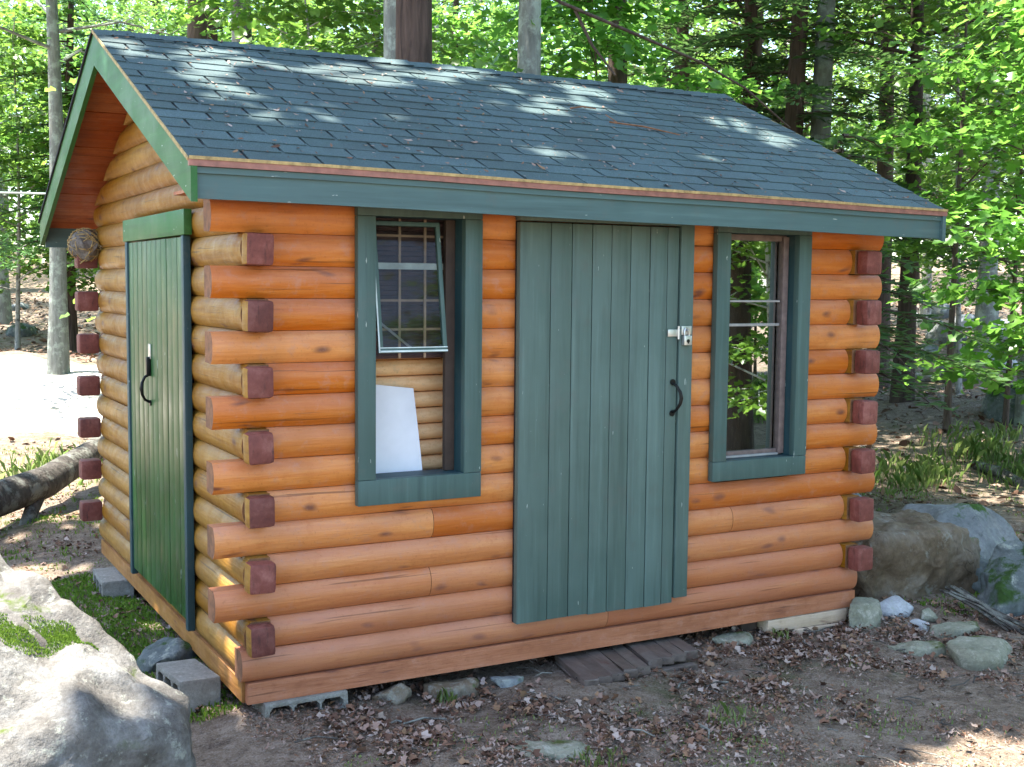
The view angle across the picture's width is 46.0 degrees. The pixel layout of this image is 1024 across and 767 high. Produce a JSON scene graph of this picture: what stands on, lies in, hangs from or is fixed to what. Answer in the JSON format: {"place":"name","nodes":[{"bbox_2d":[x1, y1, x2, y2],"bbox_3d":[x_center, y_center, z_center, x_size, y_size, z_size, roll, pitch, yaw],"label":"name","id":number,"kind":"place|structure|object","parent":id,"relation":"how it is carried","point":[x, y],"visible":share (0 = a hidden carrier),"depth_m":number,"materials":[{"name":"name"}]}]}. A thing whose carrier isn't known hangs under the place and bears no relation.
{"place":"outdoors","nodes":[
{"label":"outdoors","id":0,"kind":"place"},
{"bbox_2d":[0,252,1023,766],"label":"ground","id":1,"kind":"structure","parent":0,"point":[38,406],"depth_m":5.83,"materials":[{"name":"soil"}]},
{"bbox_2d":[5,322,36,336],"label":"hillside rock","id":2,"kind":"object","parent":1,"relation":"on","point":[27,330],"visible":0.68,"depth_m":26.38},
{"bbox_2d":[0,69,47,253],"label":"maple sapling","id":3,"kind":"object","parent":1,"relation":"on","point":[28,224],"visible":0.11,"depth_m":40.70,"materials":[{"name":"green plant"}]},
{"bbox_2d":[0,2,76,187],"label":"beech tree","id":4,"kind":"object","parent":1,"relation":"on","point":[21,93],"visible":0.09,"depth_m":34.27,"materials":[{"name":"green plant"}]},
{"bbox_2d":[0,434,102,524],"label":"fallen log","id":5,"kind":"object","parent":1,"relation":"on","point":[30,491],"visible":0.73,"depth_m":9.88,"materials":[{"name":"wood"}]},
{"bbox_2d":[0,45,102,296],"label":"maple sapling","id":6,"kind":"object","parent":1,"relation":"on","point":[7,138],"visible":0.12,"depth_m":23.46,"materials":[{"name":"green plant"}]},
{"bbox_2d":[0,0,104,349],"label":"maple sapling","id":7,"kind":"object","parent":1,"relation":"on","point":[14,42],"visible":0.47,"depth_m":23.02,"materials":[{"name":"green plant"}]},
{"bbox_2d":[0,0,112,270],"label":"beech tree","id":8,"kind":"object","parent":1,"relation":"on","point":[20,122],"visible":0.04,"depth_m":53.92,"materials":[{"name":"green plant"}]},
{"bbox_2d":[0,0,125,350],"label":"hemlock tree","id":9,"kind":"object","parent":1,"relation":"on","point":[72,311],"visible":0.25,"depth_m":23.40,"materials":[{"name":"green plant"}]},
{"bbox_2d":[1,0,174,277],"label":"beech tree","id":10,"kind":"object","parent":1,"relation":"on","point":[96,1],"visible":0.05,"depth_m":49.92,"materials":[{"name":"green plant"}]},
{"bbox_2d":[0,0,185,324],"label":"beech tree","id":11,"kind":"object","parent":1,"relation":"on","point":[6,316],"visible":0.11,"depth_m":29.68,"materials":[{"name":"green plant"}]},
{"bbox_2d":[0,555,195,766],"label":"boulder","id":12,"kind":"object","parent":1,"relation":"on","point":[109,703],"visible":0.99,"depth_m":4.13,"materials":[{"name":"stone"}]},
{"bbox_2d":[0,612,98,657],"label":"moss","id":13,"kind":"object","parent":12,"relation":"on","point":[68,636],"visible":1,"depth_m":4.30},
{"bbox_2d":[39,0,186,139],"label":"beech tree","id":14,"kind":"object","parent":1,"relation":"on","point":[125,15],"visible":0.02,"depth_m":57.62,"materials":[{"name":"green plant"}]},
{"bbox_2d":[93,567,133,598],"bbox_3d":[-2.530,1.301,7.656,0.190,0.190,0.390,-2,5,-27],"label":"cinder block","id":15,"kind":"object","parent":1,"relation":"on","point":[112,581],"depth_m":7.51,"materials":[{"name":"concrete"}]},
{"bbox_2d":[0,0,272,374],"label":"beech tree","id":16,"kind":"object","parent":1,"relation":"on","point":[58,356],"visible":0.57,"depth_m":18.69,"materials":[{"name":"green plant"}]},
{"bbox_2d":[2,0,288,177],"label":"beech tree","id":17,"kind":"object","parent":1,"relation":"on","point":[142,9],"visible":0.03,"depth_m":38.56,"materials":[{"name":"green plant"}]},
{"bbox_2d":[136,637,195,673],"bbox_3d":[-1.739,1.393,6.082,0.291,0.197,0.247,-2,5,-29],"label":"loose stone","id":18,"kind":"object","parent":1,"relation":"on","point":[167,649],"visible":0.62,"depth_m":6.03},
{"bbox_2d":[67,0,297,266],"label":"hemlock tree","id":19,"kind":"object","parent":1,"relation":"on","point":[214,37],"visible":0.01,"depth_m":20.99,"materials":[{"name":"green plant"}]},
{"bbox_2d":[99,0,267,269],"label":"maple sapling","id":20,"kind":"object","parent":1,"relation":"on","point":[169,17],"visible":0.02,"depth_m":24.92,"materials":[{"name":"green plant"}]},
{"bbox_2d":[156,659,220,711],"bbox_3d":[-1.527,1.441,5.678,0.190,0.190,0.390,0,1,-32],"label":"cinder block","id":21,"kind":"object","parent":1,"relation":"on","point":[196,682],"depth_m":5.55,"materials":[{"name":"concrete"}]},
{"bbox_2d":[187,0,206,38],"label":"beech tree","id":22,"kind":"object","parent":1,"relation":"on","point":[193,31],"visible":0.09,"depth_m":14.97,"materials":[{"name":"brown plant"}]},
{"bbox_2d":[231,0,251,43],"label":"beech tree","id":23,"kind":"object","parent":1,"relation":"on","point":[248,35],"visible":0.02,"depth_m":14.61,"materials":[{"name":"green plant"}]},
{"bbox_2d":[44,0,545,321],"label":"maple sapling","id":24,"kind":"object","parent":1,"relation":"on","point":[309,16],"visible":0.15,"depth_m":13.12,"materials":[{"name":"green plant"}]},
{"bbox_2d":[227,0,368,53],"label":"maple sapling","id":25,"kind":"object","parent":1,"relation":"on","point":[284,29],"visible":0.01,"depth_m":32.48,"materials":[{"name":"green plant"}]},
{"bbox_2d":[252,689,347,717],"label":"cinder block","id":26,"kind":"structure","parent":1,"relation":"on","point":[266,708],"depth_m":5.41,"materials":[{"name":"concrete"}]},
{"bbox_2d":[307,0,383,57],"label":"hemlock tree","id":27,"kind":"object","parent":1,"relation":"on","point":[378,3],"visible":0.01,"depth_m":28.66,"materials":[{"name":"green plant"}]},
{"bbox_2d":[383,0,395,58],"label":"beech tree","id":28,"kind":"object","parent":1,"relation":"on","point":[389,28],"visible":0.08,"depth_m":11.58,"materials":[{"name":"grey plant"}]},
{"bbox_2d":[372,682,411,704],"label":"loose stone","id":29,"kind":"object","parent":1,"relation":"on","point":[399,693],"visible":0.87,"depth_m":5.60,"materials":[{"name":"grey stone"}]},
{"bbox_2d":[184,0,634,64],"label":"beech tree","id":30,"kind":"object","parent":1,"relation":"on","point":[495,10],"visible":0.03,"depth_m":32.82,"materials":[{"name":"green plant"}]},
{"bbox_2d":[395,0,431,63],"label":"tall hemlock","id":31,"kind":"object","parent":1,"relation":"on","point":[413,30],"visible":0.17,"depth_m":10.22,"materials":[{"name":"brown plant"}]},
{"bbox_2d":[423,677,479,703],"bbox_3d":[-0.289,1.482,5.785,0.295,0.128,0.158,-1,5,-20],"label":"loose stone","id":32,"kind":"object","parent":1,"relation":"on","point":[460,687],"visible":0.56,"depth_m":5.74,"materials":[{"name":"grey stone"}]},
{"bbox_2d":[366,0,559,74],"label":"maple sapling","id":33,"kind":"object","parent":1,"relation":"on","point":[456,19],"visible":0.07,"depth_m":22.79,"materials":[{"name":"green plant"}]},
{"bbox_2d":[432,0,493,63],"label":"hemlock tree","id":34,"kind":"object","parent":1,"relation":"on","point":[456,3],"visible":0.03,"depth_m":24.26,"materials":[{"name":"green plant"}]},
{"bbox_2d":[38,29,947,704],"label":"log shed","id":35,"kind":"structure","parent":1,"relation":"on","point":[622,463],"depth_m":5.93,"materials":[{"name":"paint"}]},
{"bbox_2d":[66,228,102,263],"bbox_3d":[-2.796,-0.900,7.914,0.241,0.247,0.246,-2,5,-29],"label":"nest","id":36,"kind":"object","parent":35,"relation":"on","point":[83,244],"visible":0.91,"depth_m":7.84,"materials":[{"name":"wicker"}]},
{"bbox_2d":[123,209,194,630],"bbox_3d":[-1.924,0.141,6.447,0.090,2.065,1.435,-2,5,-29],"label":"side door","id":37,"kind":"structure","parent":35,"relation":"in","point":[157,272],"depth_m":6.32,"materials":[{"name":"green paint"}]},
{"bbox_2d":[376,385,421,473],"bbox_3d":[-0.652,0.326,5.665,0.530,0.710,0.080,-2,5,-29],"label":"white board","id":38,"kind":"object","parent":35,"relation":"on","point":[397,443],"visible":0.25,"depth_m":5.72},
{"bbox_2d":[355,207,482,506],"bbox_3d":[-0.465,-0.153,5.594,0.620,1.380,0.235,-2,5,-29],"label":"window","id":39,"kind":"structure","parent":35,"relation":"in","point":[419,273],"depth_m":5.62,"materials":[{"name":"teal paint"}]},
{"bbox_2d":[421,454,441,469],"bbox_3d":[0.012,0.374,6.175,2.078,0.078,0.081,-2,5,-29],"label":"peeled log","id":40,"kind":"object","parent":35,"relation":"on","point":[431,461],"depth_m":5.92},
{"bbox_2d":[419,438,441,454],"bbox_3d":[0.031,0.295,6.178,2.037,0.078,0.080,-2,5,-29],"label":"peeled log","id":41,"kind":"object","parent":40,"relation":"on","point":[430,446],"depth_m":5.91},
{"bbox_2d":[417,422,441,438],"bbox_3d":[0.015,0.217,6.161,2.077,0.078,0.078,-2,5,-29],"label":"peeled log","id":42,"kind":"object","parent":41,"relation":"on","point":[429,430],"depth_m":5.90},
{"bbox_2d":[416,406,442,422],"bbox_3d":[0.037,0.137,6.166,2.028,0.078,0.079,-2,5,-29],"label":"peeled log","id":43,"kind":"object","parent":42,"relation":"on","point":[428,414],"depth_m":5.89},
{"bbox_2d":[414,390,442,406],"bbox_3d":[0.015,0.060,6.147,2.080,0.078,0.078,-2,5,-29],"label":"peeled log","id":44,"kind":"object","parent":43,"relation":"on","point":[428,398],"depth_m":5.88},
{"bbox_2d":[376,374,442,390],"bbox_3d":[0.043,-0.020,6.154,2.019,0.078,0.080,-2,5,-29],"label":"peeled log","id":45,"kind":"object","parent":44,"relation":"on","point":[424,382],"visible":0.17,"depth_m":5.84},
{"bbox_2d":[376,358,442,375],"bbox_3d":[0.019,-0.098,6.134,2.075,0.078,0.080,-2,5,-29],"label":"peeled log","id":46,"kind":"object","parent":45,"relation":"on","point":[407,367],"visible":0.19,"depth_m":5.82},
{"bbox_2d":[113,34,926,203],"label":"roof litter","id":47,"kind":"object","parent":35,"relation":"on","point":[331,145],"visible":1,"depth_m":6.22,"materials":[{"name":"brown plant"}]},
{"bbox_2d":[512,216,694,623],"bbox_3d":[0.482,0.149,6.002,1.024,2.031,0.110,-2,5,-29],"label":"front door","id":48,"kind":"structure","parent":35,"relation":"in","point":[603,368],"depth_m":5.99,"materials":[{"name":"teal paint"}]},
{"bbox_2d":[707,226,811,481],"bbox_3d":[1.307,-0.199,6.544,0.647,1.412,0.176,-2,5,-29],"label":"window","id":49,"kind":"structure","parent":35,"relation":"in","point":[761,284],"depth_m":6.58,"materials":[{"name":"teal paint"}]},
{"bbox_2d":[490,675,523,687],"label":"loose stone","id":50,"kind":"object","parent":1,"relation":"on","point":[505,681],"visible":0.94,"depth_m":5.84,"materials":[{"name":"grey stone"}]},
{"bbox_2d":[0,481,1023,766],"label":"litter crumbs","id":51,"kind":"object","parent":1,"relation":"on","point":[666,727],"visible":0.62,"depth_m":5.40,"materials":[{"name":"brown plant"}]},
{"bbox_2d":[0,419,1023,498],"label":"grass","id":52,"kind":"structure","parent":1,"relation":"on","point":[929,467],"depth_m":12.68,"materials":[{"name":"plant"}]},
{"bbox_2d":[0,444,1023,724],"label":"moss","id":53,"kind":"object","parent":1,"relation":"on","point":[128,604],"visible":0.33,"depth_m":7.23,"materials":[{"name":"plant"}]},
{"bbox_2d":[0,290,1023,510],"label":"slope litter","id":54,"kind":"object","parent":1,"relation":"on","point":[956,489],"visible":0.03,"depth_m":16.32,"materials":[{"name":"brown plant"}]},
{"bbox_2d":[0,0,1023,266],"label":"woods","id":55,"kind":"object","parent":1,"relation":"on","point":[486,56],"depth_m":75.98,"materials":[{"name":"green plant"}]},
{"bbox_2d":[0,325,1023,766],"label":"leaf litter","id":56,"kind":"object","parent":1,"relation":"on","point":[546,709],"visible":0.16,"depth_m":5.69,"materials":[{"name":"plant"}]},
{"bbox_2d":[432,0,602,76],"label":"beech tree","id":57,"kind":"object","parent":1,"relation":"on","point":[514,6],"visible":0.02,"depth_m":47.94,"materials":[{"name":"green plant"}]},
{"bbox_2d":[506,740,594,761],"bbox_3d":[0.158,1.549,5.094,0.410,0.074,0.238,0,5,-12],"label":"loose stone","id":58,"kind":"object","parent":1,"relation":"on","point":[560,749],"visible":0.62,"depth_m":5.05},
{"bbox_2d":[517,0,646,74],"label":"beech tree","id":59,"kind":"object","parent":1,"relation":"on","point":[529,49],"visible":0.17,"depth_m":12.52,"materials":[{"name":"grey plant"}]},
{"bbox_2d":[555,0,790,128],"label":"leaning dead limb","id":60,"kind":"object","parent":59,"relation":"attached to","point":[574,8],"visible":1,"depth_m":9.93,"materials":[{"name":"brown plant"}]},
{"bbox_2d":[442,0,790,112],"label":"maple sapling","id":61,"kind":"object","parent":1,"relation":"on","point":[555,22],"visible":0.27,"depth_m":14.12,"materials":[{"name":"green plant"}]},
{"bbox_2d":[555,635,697,685],"bbox_3d":[0.588,1.419,6.183,0.902,0.100,0.481,-3,6,-35],"label":"wooden step","id":62,"kind":"object","parent":1,"relation":"on","point":[597,666],"visible":0.77,"depth_m":6.09,"materials":[{"name":"brown wood"}]},
{"bbox_2d":[608,0,693,83],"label":"beech tree","id":63,"kind":"object","parent":1,"relation":"on","point":[620,76],"visible":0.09,"depth_m":15.64,"materials":[{"name":"grey plant"}]},
{"bbox_2d":[294,603,1023,766],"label":"yard twigs","id":64,"kind":"object","parent":1,"relation":"on","point":[689,721],"visible":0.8,"depth_m":5.37,"materials":[{"name":"wood"}]},
{"bbox_2d":[344,627,1019,766],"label":"yard grass","id":65,"kind":"structure","parent":1,"relation":"on","point":[583,757],"depth_m":5.31,"materials":[{"name":"plant"}]},
{"bbox_2d":[606,0,836,104],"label":"hemlock tree","id":66,"kind":"object","parent":1,"relation":"on","point":[668,35],"visible":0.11,"depth_m":20.47,"materials":[{"name":"green plant"}]},
{"bbox_2d":[666,48,781,124],"bbox_3d":[4.789,-4.890,30.407,6.138,7.165,6.068,3,5,29],"label":"maple sapling","id":67,"kind":"object","parent":1,"relation":"on","point":[719,58],"visible":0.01,"depth_m":29.90,"materials":[{"name":"green plant"}]},
{"bbox_2d":[434,0,1023,133],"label":"beech tree","id":68,"kind":"object","parent":1,"relation":"on","point":[761,42],"visible":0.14,"depth_m":21.51,"materials":[{"name":"green plant"}]},
{"bbox_2d":[712,631,752,647],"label":"loose stone","id":69,"kind":"object","parent":1,"relation":"on","point":[744,637],"visible":0.69,"depth_m":6.55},
{"bbox_2d":[728,622,756,632],"bbox_3d":[1.270,1.388,6.875,0.115,0.170,0.250,-2,5,-29],"label":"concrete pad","id":70,"kind":"object","parent":1,"relation":"on","point":[748,627],"visible":0.04,"depth_m":6.76,"materials":[{"name":"grey concrete"}]},
{"bbox_2d":[635,0,912,243],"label":"hemlock tree","id":71,"kind":"object","parent":1,"relation":"on","point":[748,61],"visible":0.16,"depth_m":17.86,"materials":[{"name":"green plant"}]},
{"bbox_2d":[598,0,969,179],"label":"beech tree","id":72,"kind":"object","parent":1,"relation":"on","point":[726,22],"visible":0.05,"depth_m":33.62,"materials":[{"name":"green plant"}]},
{"bbox_2d":[580,0,994,169],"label":"beech tree","id":73,"kind":"object","parent":1,"relation":"on","point":[734,24],"visible":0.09,"depth_m":23.13,"materials":[{"name":"green plant"}]},
{"bbox_2d":[788,622,837,634],"bbox_3d":[1.726,1.411,6.935,0.350,0.062,0.130,-1,5,-31],"label":"timber","id":74,"kind":"object","parent":1,"relation":"on","point":[801,630],"visible":0.3,"depth_m":6.87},
{"bbox_2d":[757,608,845,631],"bbox_3d":[1.652,1.342,6.910,0.580,0.072,0.130,-2,5,-28],"label":"timber","id":75,"kind":"object","parent":74,"relation":"on","point":[814,618],"visible":0.71,"depth_m":6.84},
{"bbox_2d":[653,0,988,282],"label":"hemlock tree","id":76,"kind":"object","parent":1,"relation":"on","point":[797,89],"visible":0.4,"depth_m":16.30,"materials":[{"name":"green plant"}]},
{"bbox_2d":[810,0,835,148],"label":"beech tree","id":77,"kind":"object","parent":1,"relation":"on","point":[823,72],"visible":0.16,"depth_m":16.54,"materials":[{"name":"grey plant"}]},
{"bbox_2d":[848,597,881,629],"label":"loose stone","id":78,"kind":"object","parent":1,"relation":"on","point":[865,611],"visible":0.94,"depth_m":6.89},
{"bbox_2d":[763,0,979,387],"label":"beech tree","id":79,"kind":"object","parent":1,"relation":"on","point":[882,171],"visible":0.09,"depth_m":20.60,"materials":[{"name":"brown plant"}]},
{"bbox_2d":[740,0,1021,402],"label":"beech tree","id":80,"kind":"object","parent":1,"relation":"on","point":[908,306],"visible":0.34,"depth_m":17.41,"materials":[{"name":"green plant"}]},
{"bbox_2d":[770,6,1000,250],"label":"beech tree","id":81,"kind":"object","parent":1,"relation":"on","point":[949,106],"visible":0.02,"depth_m":41.47,"materials":[{"name":"green plant"}]},
{"bbox_2d":[758,0,1023,432],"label":"maple sapling","id":82,"kind":"object","parent":1,"relation":"on","point":[917,154],"visible":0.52,"depth_m":14.98,"materials":[{"name":"green plant"}]},
{"bbox_2d":[762,0,1023,394],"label":"maple sapling","id":83,"kind":"object","parent":1,"relation":"on","point":[903,18],"visible":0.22,"depth_m":18.86,"materials":[{"name":"green plant"}]},
{"bbox_2d":[771,0,1016,328],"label":"beech tree","id":84,"kind":"object","parent":1,"relation":"on","point":[926,311],"visible":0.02,"depth_m":30.46,"materials":[{"name":"green plant"}]},
{"bbox_2d":[880,595,913,618],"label":"loose stone","id":85,"kind":"object","parent":1,"relation":"on","point":[894,605],"visible":0.6,"depth_m":7.08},
{"bbox_2d":[808,1,1001,280],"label":"beech tree","id":86,"kind":"object","parent":1,"relation":"on","point":[899,104],"visible":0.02,"depth_m":51.74,"materials":[{"name":"green plant"}]},
{"bbox_2d":[806,25,1014,287],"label":"beech tree","id":87,"kind":"object","parent":1,"relation":"on","point":[901,111],"visible":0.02,"depth_m":47.18,"materials":[{"name":"green plant"}]},
{"bbox_2d":[812,130,1012,416],"bbox_3d":[2.663,-0.478,10.534,2.890,3.404,2.719,4,6,39],"label":"hemlock sapling","id":88,"kind":"object","parent":1,"relation":"on","point":[843,139],"visible":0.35,"depth_m":10.25,"materials":[{"name":"green plant"}]},
{"bbox_2d":[851,509,980,598],"bbox_3d":[2.520,1.254,7.922,1.173,0.813,0.818,-2,5,-29],"label":"boulder","id":89,"kind":"object","parent":1,"relation":"on","point":[916,554],"visible":0.45,"depth_m":7.51,"materials":[{"name":"grey stone"}]},
{"bbox_2d":[887,640,945,656],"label":"loose stone","id":90,"kind":"object","parent":1,"relation":"on","point":[920,648],"visible":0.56,"depth_m":6.42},
{"bbox_2d":[815,0,1023,426],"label":"beech tree","id":91,"kind":"object","parent":1,"relation":"on","point":[1019,412],"visible":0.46,"depth_m":16.12,"materials":[{"name":"green plant"}]},
{"bbox_2d":[823,0,1023,403],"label":"maple sapling","id":92,"kind":"object","parent":1,"relation":"on","point":[1003,227],"visible":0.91,"depth_m":12.50,"materials":[{"name":"green plant"}]},
{"bbox_2d":[919,608,937,621],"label":"loose stone","id":93,"kind":"object","parent":1,"relation":"on","point":[928,615],"visible":0.94,"depth_m":7.02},
{"bbox_2d":[844,19,1017,192],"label":"beech tree","id":94,"kind":"object","parent":1,"relation":"on","point":[943,124],"visible":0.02,"depth_m":42.40,"materials":[{"name":"green plant"}]},
{"bbox_2d":[852,0,1010,362],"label":"beech tree","id":95,"kind":"object","parent":1,"relation":"on","point":[988,311],"visible":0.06,"depth_m":22.68,"materials":[{"name":"green plant"}]},
{"bbox_2d":[849,0,1023,425],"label":"maple sapling","id":96,"kind":"object","parent":1,"relation":"on","point":[909,250],"visible":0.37,"depth_m":15.79,"materials":[{"name":"green plant"}]},
{"bbox_2d":[931,303,949,318],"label":"hillside rock","id":97,"kind":"object","parent":1,"relation":"on","point":[938,311],"visible":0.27,"depth_m":34.10,"materials":[{"name":"grey stone"}]},
{"bbox_2d":[866,20,1023,304],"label":"maple sapling","id":98,"kind":"object","parent":1,"relation":"on","point":[936,262],"visible":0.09,"depth_m":24.61,"materials":[{"name":"plant"}]},
{"bbox_2d":[924,320,966,347],"bbox_3d":[9.367,-1.000,26.071,0.684,0.725,0.830,-2,5,-24],"label":"hillside rock","id":99,"kind":"object","parent":1,"relation":"on","point":[934,332],"visible":0.21,"depth_m":25.94,"materials":[{"name":"grey stone"}]},
{"bbox_2d":[930,621,979,639],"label":"loose stone","id":100,"kind":"object","parent":1,"relation":"on","point":[957,629],"visible":0.73,"depth_m":6.77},
{"bbox_2d":[902,503,1018,559],"bbox_3d":[3.081,1.275,8.823,1.577,0.784,0.895,-2,5,-29],"label":"boulder","id":101,"kind":"object","parent":1,"relation":"on","point":[989,529],"visible":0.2,"depth_m":8.77,"materials":[{"name":"grey stone"}]},
{"bbox_2d":[946,635,1013,670],"bbox_3d":[2.498,1.442,6.380,0.333,0.172,0.481,5,7,44],"label":"loose stone","id":102,"kind":"object","parent":1,"relation":"on","point":[978,653],"visible":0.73,"depth_m":6.26,"materials":[{"name":"stone"}]},
{"bbox_2d":[972,555,988,593],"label":"boulder","id":103,"kind":"object","parent":1,"relation":"on","point":[976,586],"visible":0.11,"depth_m":7.77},
{"bbox_2d":[939,585,1023,634],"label":"twig bundle","id":104,"kind":"object","parent":1,"relation":"on","point":[1004,622],"visible":1,"depth_m":7.05,"materials":[{"name":"grey plant"}]},
{"bbox_2d":[972,461,1023,486],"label":"fallen branch","id":105,"kind":"object","parent":1,"relation":"on","point":[1011,475],"visible":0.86,"depth_m":12.33,"materials":[{"name":"wood"}]},
{"bbox_2d":[974,540,1023,617],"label":"boulder","id":106,"kind":"object","parent":1,"relation":"on","point":[1002,581],"visible":0.77,"depth_m":7.32,"materials":[{"name":"stone"}]},
{"bbox_2d":[982,382,1015,423],"bbox_3d":[6.878,0.386,16.659,0.736,0.842,0.665,0,5,-11],"label":"hillside rock","id":107,"kind":"object","parent":1,"relation":"on","point":[992,405],"visible":0.3,"depth_m":16.49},
{"bbox_2d":[1,0,1023,259],"label":"sky","id":108,"kind":"structure","parent":0,"point":[133,1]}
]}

